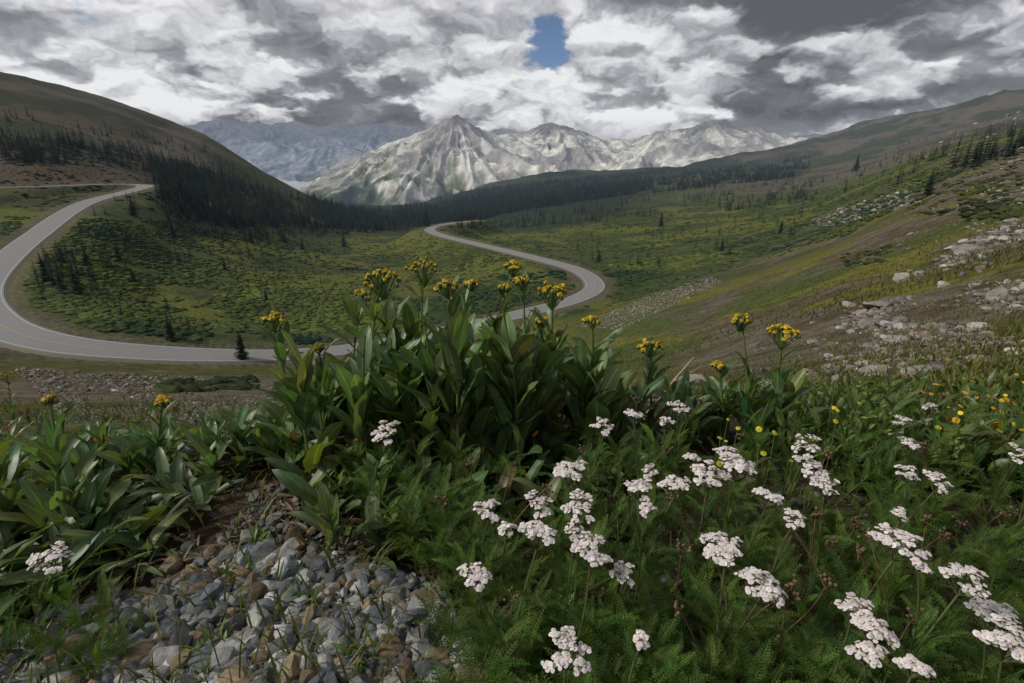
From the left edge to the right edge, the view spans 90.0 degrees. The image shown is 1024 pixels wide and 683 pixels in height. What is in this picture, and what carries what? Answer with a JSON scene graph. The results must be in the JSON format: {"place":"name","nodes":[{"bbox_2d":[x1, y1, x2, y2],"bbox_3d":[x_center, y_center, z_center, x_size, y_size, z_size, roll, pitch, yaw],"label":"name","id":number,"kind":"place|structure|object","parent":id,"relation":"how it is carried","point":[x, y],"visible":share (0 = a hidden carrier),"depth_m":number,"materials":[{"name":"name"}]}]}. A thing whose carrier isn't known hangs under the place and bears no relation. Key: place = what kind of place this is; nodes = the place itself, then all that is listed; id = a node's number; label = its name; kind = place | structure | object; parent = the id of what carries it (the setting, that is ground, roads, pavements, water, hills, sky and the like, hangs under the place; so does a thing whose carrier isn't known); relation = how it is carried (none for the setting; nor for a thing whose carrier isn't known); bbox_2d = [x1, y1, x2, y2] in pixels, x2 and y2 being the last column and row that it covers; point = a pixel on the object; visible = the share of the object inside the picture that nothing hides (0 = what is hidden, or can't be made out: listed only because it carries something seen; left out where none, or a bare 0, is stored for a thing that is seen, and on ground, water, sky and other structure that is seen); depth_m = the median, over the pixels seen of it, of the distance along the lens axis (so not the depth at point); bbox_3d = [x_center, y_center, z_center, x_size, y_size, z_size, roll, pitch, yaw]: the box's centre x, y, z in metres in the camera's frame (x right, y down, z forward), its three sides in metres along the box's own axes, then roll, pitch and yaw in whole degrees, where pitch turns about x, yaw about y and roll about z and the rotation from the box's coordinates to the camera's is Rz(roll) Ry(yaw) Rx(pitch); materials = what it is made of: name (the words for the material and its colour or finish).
{"place":"outdoors","nodes":[
{"label":"outdoors","id":0,"kind":"place"},
{"bbox_2d":[0,184,606,364],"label":"road","id":1,"kind":"structure","parent":0,"point":[19,332],"depth_m":93.65,"materials":[{"name":"grey asphalt"}]},
{"bbox_2d":[184,119,821,181],"bbox_3d":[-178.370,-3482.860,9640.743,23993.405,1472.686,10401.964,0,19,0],"label":"distant mountain range","id":2,"kind":"structure","parent":0,"point":[291,151],"depth_m":9323.94,"materials":[{"name":"grey stone"}]},
{"bbox_2d":[0,72,1023,682],"bbox_3d":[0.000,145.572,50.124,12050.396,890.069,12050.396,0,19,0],"label":"ground","id":3,"kind":"structure","parent":0,"point":[48,106],"depth_m":156.34,"materials":[{"name":"green plant"}]},
{"bbox_2d":[0,540,86,602],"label":"yarrow plant","id":4,"kind":"object","parent":3,"relation":"on","point":[50,558],"visible":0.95,"depth_m":1.00,"materials":[{"name":"white plant"}]},
{"bbox_2d":[36,253,54,282],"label":"spruce tree","id":5,"kind":"object","parent":3,"relation":"on","point":[43,273],"visible":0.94,"depth_m":116.86,"materials":[{"name":"green plant"}]},
{"bbox_2d":[55,269,68,289],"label":"spruce tree","id":6,"kind":"object","parent":3,"relation":"on","point":[57,277],"visible":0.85,"depth_m":112.17,"materials":[{"name":"green plant"}]},
{"bbox_2d":[0,371,132,436],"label":"groundsel plant","id":7,"kind":"object","parent":3,"relation":"on","point":[30,417],"visible":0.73,"depth_m":4.47,"materials":[{"name":"green plant"}]},
{"bbox_2d":[0,394,133,546],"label":"groundsel plant","id":8,"kind":"object","parent":3,"relation":"on","point":[59,494],"visible":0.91,"depth_m":1.24,"materials":[{"name":"green plant"}]},
{"bbox_2d":[68,267,85,294],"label":"spruce tree","id":9,"kind":"object","parent":3,"relation":"on","point":[77,289],"visible":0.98,"depth_m":110.26,"materials":[{"name":"green plant"}]},
{"bbox_2d":[80,248,91,264],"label":"spruce tree","id":10,"kind":"object","parent":3,"relation":"on","point":[83,254],"visible":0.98,"depth_m":137.02,"materials":[{"name":"green plant"}]},
{"bbox_2d":[113,242,122,259],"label":"spruce tree","id":11,"kind":"object","parent":3,"relation":"on","point":[116,251],"visible":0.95,"depth_m":150.07,"materials":[{"name":"plant"}]},
{"bbox_2d":[129,267,137,281],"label":"spruce tree","id":12,"kind":"object","parent":3,"relation":"on","point":[132,278],"visible":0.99,"depth_m":137.33,"materials":[{"name":"plant"}]},
{"bbox_2d":[127,195,140,214],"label":"spruce tree","id":13,"kind":"object","parent":3,"relation":"on","point":[132,210],"visible":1,"depth_m":199.72,"materials":[{"name":"green plant"}]},
{"bbox_2d":[66,394,229,484],"bbox_3d":[-1.764,0.451,2.593,0.454,1.239,2.714,-13,23,-33],"label":"groundsel plant","id":14,"kind":"object","parent":3,"relation":"on","point":[124,454],"visible":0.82,"depth_m":1.55,"materials":[{"name":"green plant"}]},
{"bbox_2d":[164,316,177,340],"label":"spruce tree","id":15,"kind":"object","parent":3,"relation":"on","point":[169,333],"visible":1,"depth_m":90.84,"materials":[{"name":"green plant"}]},
{"bbox_2d":[168,219,177,236],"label":"spruce tree","id":16,"kind":"object","parent":3,"relation":"on","point":[171,227],"visible":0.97,"depth_m":202.85,"materials":[{"name":"plant"}]},
{"bbox_2d":[133,402,276,422],"bbox_3d":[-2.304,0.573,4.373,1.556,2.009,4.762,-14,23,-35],"label":"groundsel plant","id":17,"kind":"object","parent":3,"relation":"on","point":[148,412],"visible":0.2,"depth_m":5.39,"materials":[{"name":"green plant"}]},
{"bbox_2d":[222,260,227,270],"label":"spruce tree","id":18,"kind":"object","parent":3,"relation":"on","point":[224,265],"visible":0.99,"depth_m":175.53,"materials":[{"name":"plant"}]},
{"bbox_2d":[233,330,249,359],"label":"spruce tree","id":19,"kind":"object","parent":3,"relation":"on","point":[241,347],"visible":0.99,"depth_m":87.54,"materials":[{"name":"green plant"}]},
{"bbox_2d":[247,225,254,242],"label":"spruce tree","id":20,"kind":"object","parent":3,"relation":"on","point":[250,238],"visible":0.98,"depth_m":240.34,"materials":[{"name":"plant"}]},
{"bbox_2d":[178,401,332,475],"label":"groundsel plant","id":21,"kind":"object","parent":3,"relation":"on","point":[248,436],"visible":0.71,"depth_m":1.57,"materials":[{"name":"green plant"}]},
{"bbox_2d":[263,288,268,299],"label":"spruce tree","id":22,"kind":"object","parent":3,"relation":"on","point":[265,295],"visible":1,"depth_m":146.28,"materials":[{"name":"plant"}]},
{"bbox_2d":[0,397,671,682],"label":"leafy plants","id":23,"kind":"object","parent":3,"relation":"on","point":[170,480],"visible":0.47,"depth_m":1.27,"materials":[{"name":"green plant"}]},
{"bbox_2d":[248,256,436,474],"bbox_3d":[-0.515,0.092,1.667,0.614,0.700,0.718,-5,20,-13],"label":"groundsel plant","id":24,"kind":"object","parent":3,"relation":"on","point":[344,393],"visible":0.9,"depth_m":1.49,"materials":[{"name":"green plant"}]},
{"bbox_2d":[340,232,347,246],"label":"spruce tree","id":25,"kind":"object","parent":3,"relation":"on","point":[343,242],"visible":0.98,"depth_m":339.68,"materials":[{"name":"plant"}]},
{"bbox_2d":[297,445,442,549],"bbox_3d":[-0.350,0.389,1.263,0.362,0.276,0.384,-4,19,-10],"label":"groundsel plant","id":26,"kind":"object","parent":3,"relation":"on","point":[324,513],"visible":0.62,"depth_m":1.16,"materials":[{"name":"green plant"}]},
{"bbox_2d":[370,420,424,501],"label":"yarrow plant","id":27,"kind":"object","parent":3,"relation":"on","point":[379,435],"visible":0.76,"depth_m":1.28,"materials":[{"name":"white plant"}]},
{"bbox_2d":[368,260,560,474],"bbox_3d":[-0.189,0.094,1.604,0.650,0.662,0.668,0,19,0],"label":"groundsel plant","id":28,"kind":"object","parent":3,"relation":"on","point":[460,379],"visible":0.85,"depth_m":1.39,"materials":[{"name":"green plant"}]},
{"bbox_2d":[462,498,511,582],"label":"yarrow plant","id":29,"kind":"object","parent":3,"relation":"on","point":[485,513],"visible":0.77,"depth_m":0.95,"materials":[{"name":"green plant"}]},
{"bbox_2d":[456,562,548,682],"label":"yarrow plant","id":30,"kind":"object","parent":3,"relation":"on","point":[478,574],"visible":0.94,"depth_m":0.73,"materials":[{"name":"green plant"}]},
{"bbox_2d":[483,521,525,611],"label":"yarrow plant","id":31,"kind":"object","parent":3,"relation":"on","point":[505,528],"visible":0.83,"depth_m":0.92,"materials":[{"name":"green plant"}]},
{"bbox_2d":[0,125,1023,392],"bbox_3d":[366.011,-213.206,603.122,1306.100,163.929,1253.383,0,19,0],"label":"willow shrubs","id":32,"kind":"object","parent":3,"relation":"on","point":[90,307],"visible":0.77,"depth_m":160.66,"materials":[{"name":"green plant"}]},
{"bbox_2d":[0,107,1023,331],"bbox_3d":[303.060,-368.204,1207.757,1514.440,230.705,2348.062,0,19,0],"label":"conifer forest","id":33,"kind":"object","parent":3,"relation":"on","point":[187,195],"visible":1,"depth_m":383.00,"materials":[{"name":"green plant"}]},
{"bbox_2d":[0,111,1023,420],"bbox_3d":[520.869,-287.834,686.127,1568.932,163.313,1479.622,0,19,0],"label":"hillside rocks","id":34,"kind":"object","parent":3,"relation":"on","point":[958,249],"visible":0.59,"depth_m":17.32,"materials":[{"name":"grey stone"}]},
{"bbox_2d":[0,377,1023,682],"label":"yarrow foliage","id":35,"kind":"object","parent":3,"relation":"on","point":[662,659],"visible":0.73,"depth_m":0.95,"materials":[{"name":"green plant"}]},
{"bbox_2d":[4,364,1023,513],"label":"meadow flowers","id":36,"kind":"object","parent":3,"relation":"on","point":[989,394],"visible":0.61,"depth_m":1.56,"materials":[{"name":"green plant"}]},
{"bbox_2d":[486,520,557,666],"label":"yarrow plant","id":37,"kind":"object","parent":3,"relation":"on","point":[537,529],"visible":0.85,"depth_m":0.79,"materials":[{"name":"green plant"}]},
{"bbox_2d":[524,490,574,595],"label":"yarrow plant","id":38,"kind":"object","parent":3,"relation":"on","point":[540,501],"visible":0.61,"depth_m":0.99,"materials":[{"name":"white plant"}]},
{"bbox_2d":[529,460,587,566],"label":"yarrow plant","id":39,"kind":"object","parent":3,"relation":"on","point":[562,469],"visible":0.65,"depth_m":0.95,"materials":[{"name":"green plant"}]},
{"bbox_2d":[528,625,591,682],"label":"yarrow plant","id":40,"kind":"object","parent":3,"relation":"on","point":[563,659],"visible":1,"depth_m":0.61,"materials":[{"name":"white plant"}]},
{"bbox_2d":[534,521,594,651],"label":"yarrow plant","id":41,"kind":"object","parent":3,"relation":"on","point":[573,536],"visible":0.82,"depth_m":0.83,"materials":[{"name":"green plant"}]},
{"bbox_2d":[529,488,607,616],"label":"yarrow plant","id":42,"kind":"object","parent":3,"relation":"on","point":[578,505],"visible":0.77,"depth_m":0.81,"materials":[{"name":"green plant"}]},
{"bbox_2d":[480,280,661,465],"bbox_3d":[0.136,0.097,1.634,0.612,0.601,0.617,0,19,0],"label":"groundsel plant","id":43,"kind":"object","parent":3,"relation":"on","point":[580,388],"visible":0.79,"depth_m":1.49,"materials":[{"name":"green plant"}]},
{"bbox_2d":[545,531,620,679],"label":"yarrow plant","id":44,"kind":"object","parent":3,"relation":"on","point":[581,546],"visible":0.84,"depth_m":0.78,"materials":[{"name":"green plant"}]},
{"bbox_2d":[568,417,618,514],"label":"yarrow plant","id":45,"kind":"object","parent":3,"relation":"on","point":[601,421],"visible":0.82,"depth_m":1.18,"materials":[{"name":"green plant"}]},
{"bbox_2d":[570,560,653,662],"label":"yarrow plant","id":46,"kind":"object","parent":3,"relation":"on","point":[625,570],"visible":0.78,"depth_m":0.79,"materials":[{"name":"green plant"}]},
{"bbox_2d":[616,628,652,682],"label":"yarrow plant","id":47,"kind":"object","parent":3,"relation":"on","point":[640,638],"visible":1,"depth_m":0.68,"materials":[{"name":"green plant"}]},
{"bbox_2d":[615,476,662,618],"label":"yarrow plant","id":48,"kind":"object","parent":3,"relation":"on","point":[637,485],"visible":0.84,"depth_m":0.86,"materials":[{"name":"green plant"}]},
{"bbox_2d":[617,463,661,535],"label":"yarrow plant","id":49,"kind":"object","parent":3,"relation":"on","point":[648,469],"visible":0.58,"depth_m":1.10,"materials":[{"name":"green plant"}]},
{"bbox_2d":[620,408,664,504],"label":"yarrow plant","id":50,"kind":"object","parent":3,"relation":"on","point":[631,413],"visible":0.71,"depth_m":1.18,"materials":[{"name":"green plant"}]},
{"bbox_2d":[614,501,677,587],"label":"yarrow plant","id":51,"kind":"object","parent":3,"relation":"on","point":[643,506],"visible":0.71,"depth_m":0.98,"materials":[{"name":"green plant"}]},
{"bbox_2d":[620,475,690,597],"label":"yarrow plant","id":52,"kind":"object","parent":3,"relation":"on","point":[679,484],"visible":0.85,"depth_m":0.92,"materials":[{"name":"green plant"}]},
{"bbox_2d":[628,416,683,499],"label":"yarrow plant","id":53,"kind":"object","parent":3,"relation":"on","point":[664,421],"visible":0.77,"depth_m":1.29,"materials":[{"name":"green plant"}]},
{"bbox_2d":[658,213,663,226],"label":"spruce tree","id":54,"kind":"object","parent":3,"relation":"on","point":[661,222],"visible":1,"depth_m":411.45,"materials":[{"name":"plant"}]},
{"bbox_2d":[621,337,722,454],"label":"groundsel plant","id":55,"kind":"object","parent":3,"relation":"on","point":[654,413],"visible":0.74,"depth_m":1.62,"materials":[{"name":"green plant"}]},
{"bbox_2d":[646,357,700,412],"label":"dead twig","id":56,"kind":"object","parent":3,"relation":"on","point":[676,377],"visible":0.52,"depth_m":2.04,"materials":[{"name":"brown wood"}]},
{"bbox_2d":[660,400,690,474],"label":"yarrow plant","id":57,"kind":"object","parent":3,"relation":"on","point":[676,404],"visible":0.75,"depth_m":1.36,"materials":[{"name":"green plant"}]},
{"bbox_2d":[664,452,706,530],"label":"yarrow plant","id":58,"kind":"object","parent":3,"relation":"on","point":[691,456],"visible":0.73,"depth_m":1.16,"materials":[{"name":"green plant"}]},
{"bbox_2d":[689,374,705,382],"bbox_3d":[3.075,0.689,8.724,0.489,0.207,0.509,0,19,0],"label":"boulder","id":59,"kind":"object","parent":3,"relation":"on","point":[693,377],"visible":0.24,"depth_m":8.65,"materials":[{"name":"grey stone"}]},
{"bbox_2d":[668,459,731,565],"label":"yarrow plant","id":60,"kind":"object","parent":3,"relation":"on","point":[701,474],"visible":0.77,"depth_m":1.02,"materials":[{"name":"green plant"}]},
{"bbox_2d":[677,545,756,678],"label":"yarrow plant","id":61,"kind":"object","parent":3,"relation":"on","point":[727,553],"visible":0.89,"depth_m":0.75,"materials":[{"name":"green plant"}]},
{"bbox_2d":[719,239,724,251],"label":"spruce tree","id":62,"kind":"object","parent":3,"relation":"on","point":[721,248],"visible":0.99,"depth_m":218.60,"materials":[{"name":"plant"}]},
{"bbox_2d":[701,451,759,570],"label":"yarrow plant","id":63,"kind":"object","parent":3,"relation":"on","point":[738,464],"visible":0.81,"depth_m":0.98,"materials":[{"name":"green plant"}]},
{"bbox_2d":[699,531,771,651],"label":"yarrow plant","id":64,"kind":"object","parent":3,"relation":"on","point":[719,538],"visible":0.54,"depth_m":0.84,"materials":[{"name":"green plant"}]},
{"bbox_2d":[694,566,788,673],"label":"yarrow plant","id":65,"kind":"object","parent":3,"relation":"on","point":[768,591],"visible":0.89,"depth_m":0.72,"materials":[{"name":"white plant"}]},
{"bbox_2d":[712,446,775,573],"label":"yarrow plant","id":66,"kind":"object","parent":3,"relation":"on","point":[724,449],"visible":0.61,"depth_m":1.08,"materials":[{"name":"green plant"}]},
{"bbox_2d":[677,311,813,458],"bbox_3d":[0.800,0.127,1.710,0.340,0.523,0.545,15,24,37],"label":"groundsel plant","id":67,"kind":"object","parent":3,"relation":"on","point":[725,402],"visible":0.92,"depth_m":1.64,"materials":[{"name":"green plant"}]},
{"bbox_2d":[711,487,783,600],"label":"yarrow plant","id":68,"kind":"object","parent":3,"relation":"on","point":[776,499],"visible":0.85,"depth_m":0.91,"materials":[{"name":"green plant"}]},
{"bbox_2d":[739,508,806,644],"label":"yarrow plant","id":69,"kind":"object","parent":3,"relation":"on","point":[790,525],"visible":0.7,"depth_m":0.84,"materials":[{"name":"green plant"}]},
{"bbox_2d":[778,220,783,233],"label":"spruce tree","id":70,"kind":"object","parent":3,"relation":"on","point":[780,229],"visible":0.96,"depth_m":235.19,"materials":[{"name":"plant"}]},
{"bbox_2d":[751,434,821,544],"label":"yarrow plant","id":71,"kind":"object","parent":3,"relation":"on","point":[802,442],"visible":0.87,"depth_m":1.13,"materials":[{"name":"green plant"}]},
{"bbox_2d":[784,455,830,560],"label":"yarrow plant","id":72,"kind":"object","parent":3,"relation":"on","point":[808,473],"visible":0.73,"depth_m":1.10,"materials":[{"name":"green plant"}]},
{"bbox_2d":[788,592,877,682],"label":"yarrow plant","id":73,"kind":"object","parent":3,"relation":"on","point":[854,603],"visible":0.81,"depth_m":0.68,"materials":[{"name":"green plant"}]},
{"bbox_2d":[809,474,857,597],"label":"yarrow plant","id":74,"kind":"object","parent":3,"relation":"on","point":[822,480],"visible":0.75,"depth_m":0.96,"materials":[{"name":"green plant"}]},
{"bbox_2d":[842,301,855,307],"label":"boulder","id":75,"kind":"object","parent":3,"relation":"on","point":[847,303],"visible":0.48,"depth_m":22.63,"materials":[{"name":"stone"}]},
{"bbox_2d":[801,617,899,682],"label":"yarrow plant","id":76,"kind":"object","parent":3,"relation":"on","point":[878,629],"visible":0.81,"depth_m":0.63,"materials":[{"name":"white plant"}]},
{"bbox_2d":[853,153,859,170],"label":"spruce tree","id":77,"kind":"object","parent":3,"relation":"on","point":[856,167],"visible":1,"depth_m":737.64,"materials":[{"name":"plant"}]},
{"bbox_2d":[844,640,889,682],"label":"yarrow plant","id":78,"kind":"object","parent":3,"relation":"on","point":[871,656],"visible":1,"depth_m":0.59,"materials":[{"name":"white plant"}]},
{"bbox_2d":[858,318,876,327],"bbox_3d":[9.988,-0.474,14.242,0.634,0.360,0.464,9,21,25],"label":"boulder","id":79,"kind":"object","parent":3,"relation":"on","point":[862,322],"visible":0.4,"depth_m":14.20,"materials":[{"name":"grey stone"}]},
{"bbox_2d":[803,522,931,680],"bbox_3d":[0.539,0.419,0.802,0.126,0.316,0.096,11,22,30],"label":"yarrow plant","id":80,"kind":"object","parent":3,"relation":"on","point":[906,538],"visible":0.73,"depth_m":0.74,"materials":[{"name":"white plant"}]},
{"bbox_2d":[862,301,888,308],"bbox_3d":[13.489,-1.302,18.811,1.194,0.434,0.701,0,19,0],"label":"boulder","id":81,"kind":"object","parent":3,"relation":"on","point":[872,304],"visible":0.68,"depth_m":18.61,"materials":[{"name":"grey stone"}]},
{"bbox_2d":[858,365,893,374],"bbox_3d":[3.828,0.322,5.369,0.286,0.184,0.230,-9,21,-25],"label":"boulder","id":82,"kind":"object","parent":3,"relation":"on","point":[871,367],"visible":0.35,"depth_m":5.31,"materials":[{"name":"grey stone"}]},
{"bbox_2d":[862,415,911,475],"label":"yarrow plant","id":83,"kind":"object","parent":3,"relation":"on","point":[900,417],"visible":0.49,"depth_m":1.33,"materials":[{"name":"white plant"}]},
{"bbox_2d":[855,436,926,519],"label":"yarrow plant","id":84,"kind":"object","parent":3,"relation":"on","point":[912,446],"visible":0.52,"depth_m":1.15,"materials":[{"name":"green plant"}]},
{"bbox_2d":[849,506,934,616],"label":"yarrow plant","id":85,"kind":"object","parent":3,"relation":"on","point":[901,513],"visible":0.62,"depth_m":0.90,"materials":[{"name":"green plant"}]},
{"bbox_2d":[848,469,953,594],"bbox_3d":[0.753,0.377,1.014,0.126,0.312,0.107,13,23,33],"label":"yarrow plant","id":86,"kind":"object","parent":3,"relation":"on","point":[938,484],"visible":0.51,"depth_m":0.95,"materials":[{"name":"green plant"}]},
{"bbox_2d":[893,272,909,282],"bbox_3d":[21.129,-3.406,27.801,0.794,0.782,1.057,12,22,31],"label":"boulder","id":87,"kind":"object","parent":3,"relation":"on","point":[898,277],"visible":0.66,"depth_m":27.50,"materials":[{"name":"grey stone"}]},
{"bbox_2d":[873,654,935,682],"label":"yarrow plant","id":88,"kind":"object","parent":3,"relation":"on","point":[910,662],"visible":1,"depth_m":0.57,"materials":[{"name":"white plant"}]},
{"bbox_2d":[888,464,937,573],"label":"yarrow plant","id":89,"kind":"object","parent":3,"relation":"on","point":[909,475],"visible":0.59,"depth_m":1.05,"materials":[{"name":"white plant"}]},
{"bbox_2d":[884,556,949,682],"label":"yarrow plant","id":90,"kind":"object","parent":3,"relation":"on","point":[919,565],"visible":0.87,"depth_m":0.75,"materials":[{"name":"green plant"}]},
{"bbox_2d":[899,365,939,378],"bbox_3d":[3.645,0.325,4.565,0.322,0.211,0.262,0,19,0],"label":"boulder","id":91,"kind":"object","parent":3,"relation":"on","point":[910,370],"visible":0.31,"depth_m":4.54,"materials":[{"name":"grey stone"}]},
{"bbox_2d":[919,167,936,195],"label":"spruce tree","id":92,"kind":"object","parent":3,"relation":"on","point":[928,189],"visible":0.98,"depth_m":119.22,"materials":[{"name":"green plant"}]},
{"bbox_2d":[922,402,940,442],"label":"yarrow plant","id":93,"kind":"object","parent":3,"relation":"on","point":[931,406],"visible":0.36,"depth_m":1.50,"materials":[{"name":"white plant"}]},
{"bbox_2d":[879,562,990,682],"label":"yarrow plant","id":94,"kind":"object","parent":3,"relation":"on","point":[974,574],"visible":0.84,"depth_m":0.71,"materials":[{"name":"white plant"}]},
{"bbox_2d":[965,355,989,362],"bbox_3d":[4.575,0.191,5.023,0.229,0.102,0.177,0,19,0],"label":"boulder","id":95,"kind":"object","parent":3,"relation":"on","point":[973,356],"visible":0.29,"depth_m":5.03,"materials":[{"name":"stone"}]},
{"bbox_2d":[942,596,1018,682],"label":"yarrow plant","id":96,"kind":"object","parent":3,"relation":"on","point":[978,605],"visible":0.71,"depth_m":0.76,"materials":[{"name":"white plant"}]},
{"bbox_2d":[968,613,1023,682],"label":"yarrow plant","id":97,"kind":"object","parent":3,"relation":"on","point":[1002,641],"visible":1,"depth_m":0.60,"materials":[{"name":"white plant"}]},
{"bbox_2d":[984,287,1010,299],"bbox_3d":[11.868,-1.102,12.495,0.434,0.415,0.421,-15,24,-37],"label":"boulder","id":98,"kind":"object","parent":3,"relation":"on","point":[998,291],"visible":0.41,"depth_m":12.43,"materials":[{"name":"grey stone"}]},
{"bbox_2d":[973,442,1023,533],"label":"yarrow plant","id":99,"kind":"object","parent":3,"relation":"on","point":[1016,460],"visible":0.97,"depth_m":1.14,"materials":[{"name":"green plant"}]},
{"bbox_2d":[0,394,1023,682],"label":"gravel","id":100,"kind":"structure","parent":0,"point":[404,590],"depth_m":0.98,"materials":[{"name":"grey gravel"}]},
{"bbox_2d":[0,0,1023,188],"label":"sky","id":101,"kind":"structure","parent":0,"point":[603,69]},
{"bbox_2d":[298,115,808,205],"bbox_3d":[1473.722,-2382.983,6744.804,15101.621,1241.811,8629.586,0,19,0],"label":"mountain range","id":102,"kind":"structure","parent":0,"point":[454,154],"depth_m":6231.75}
]}

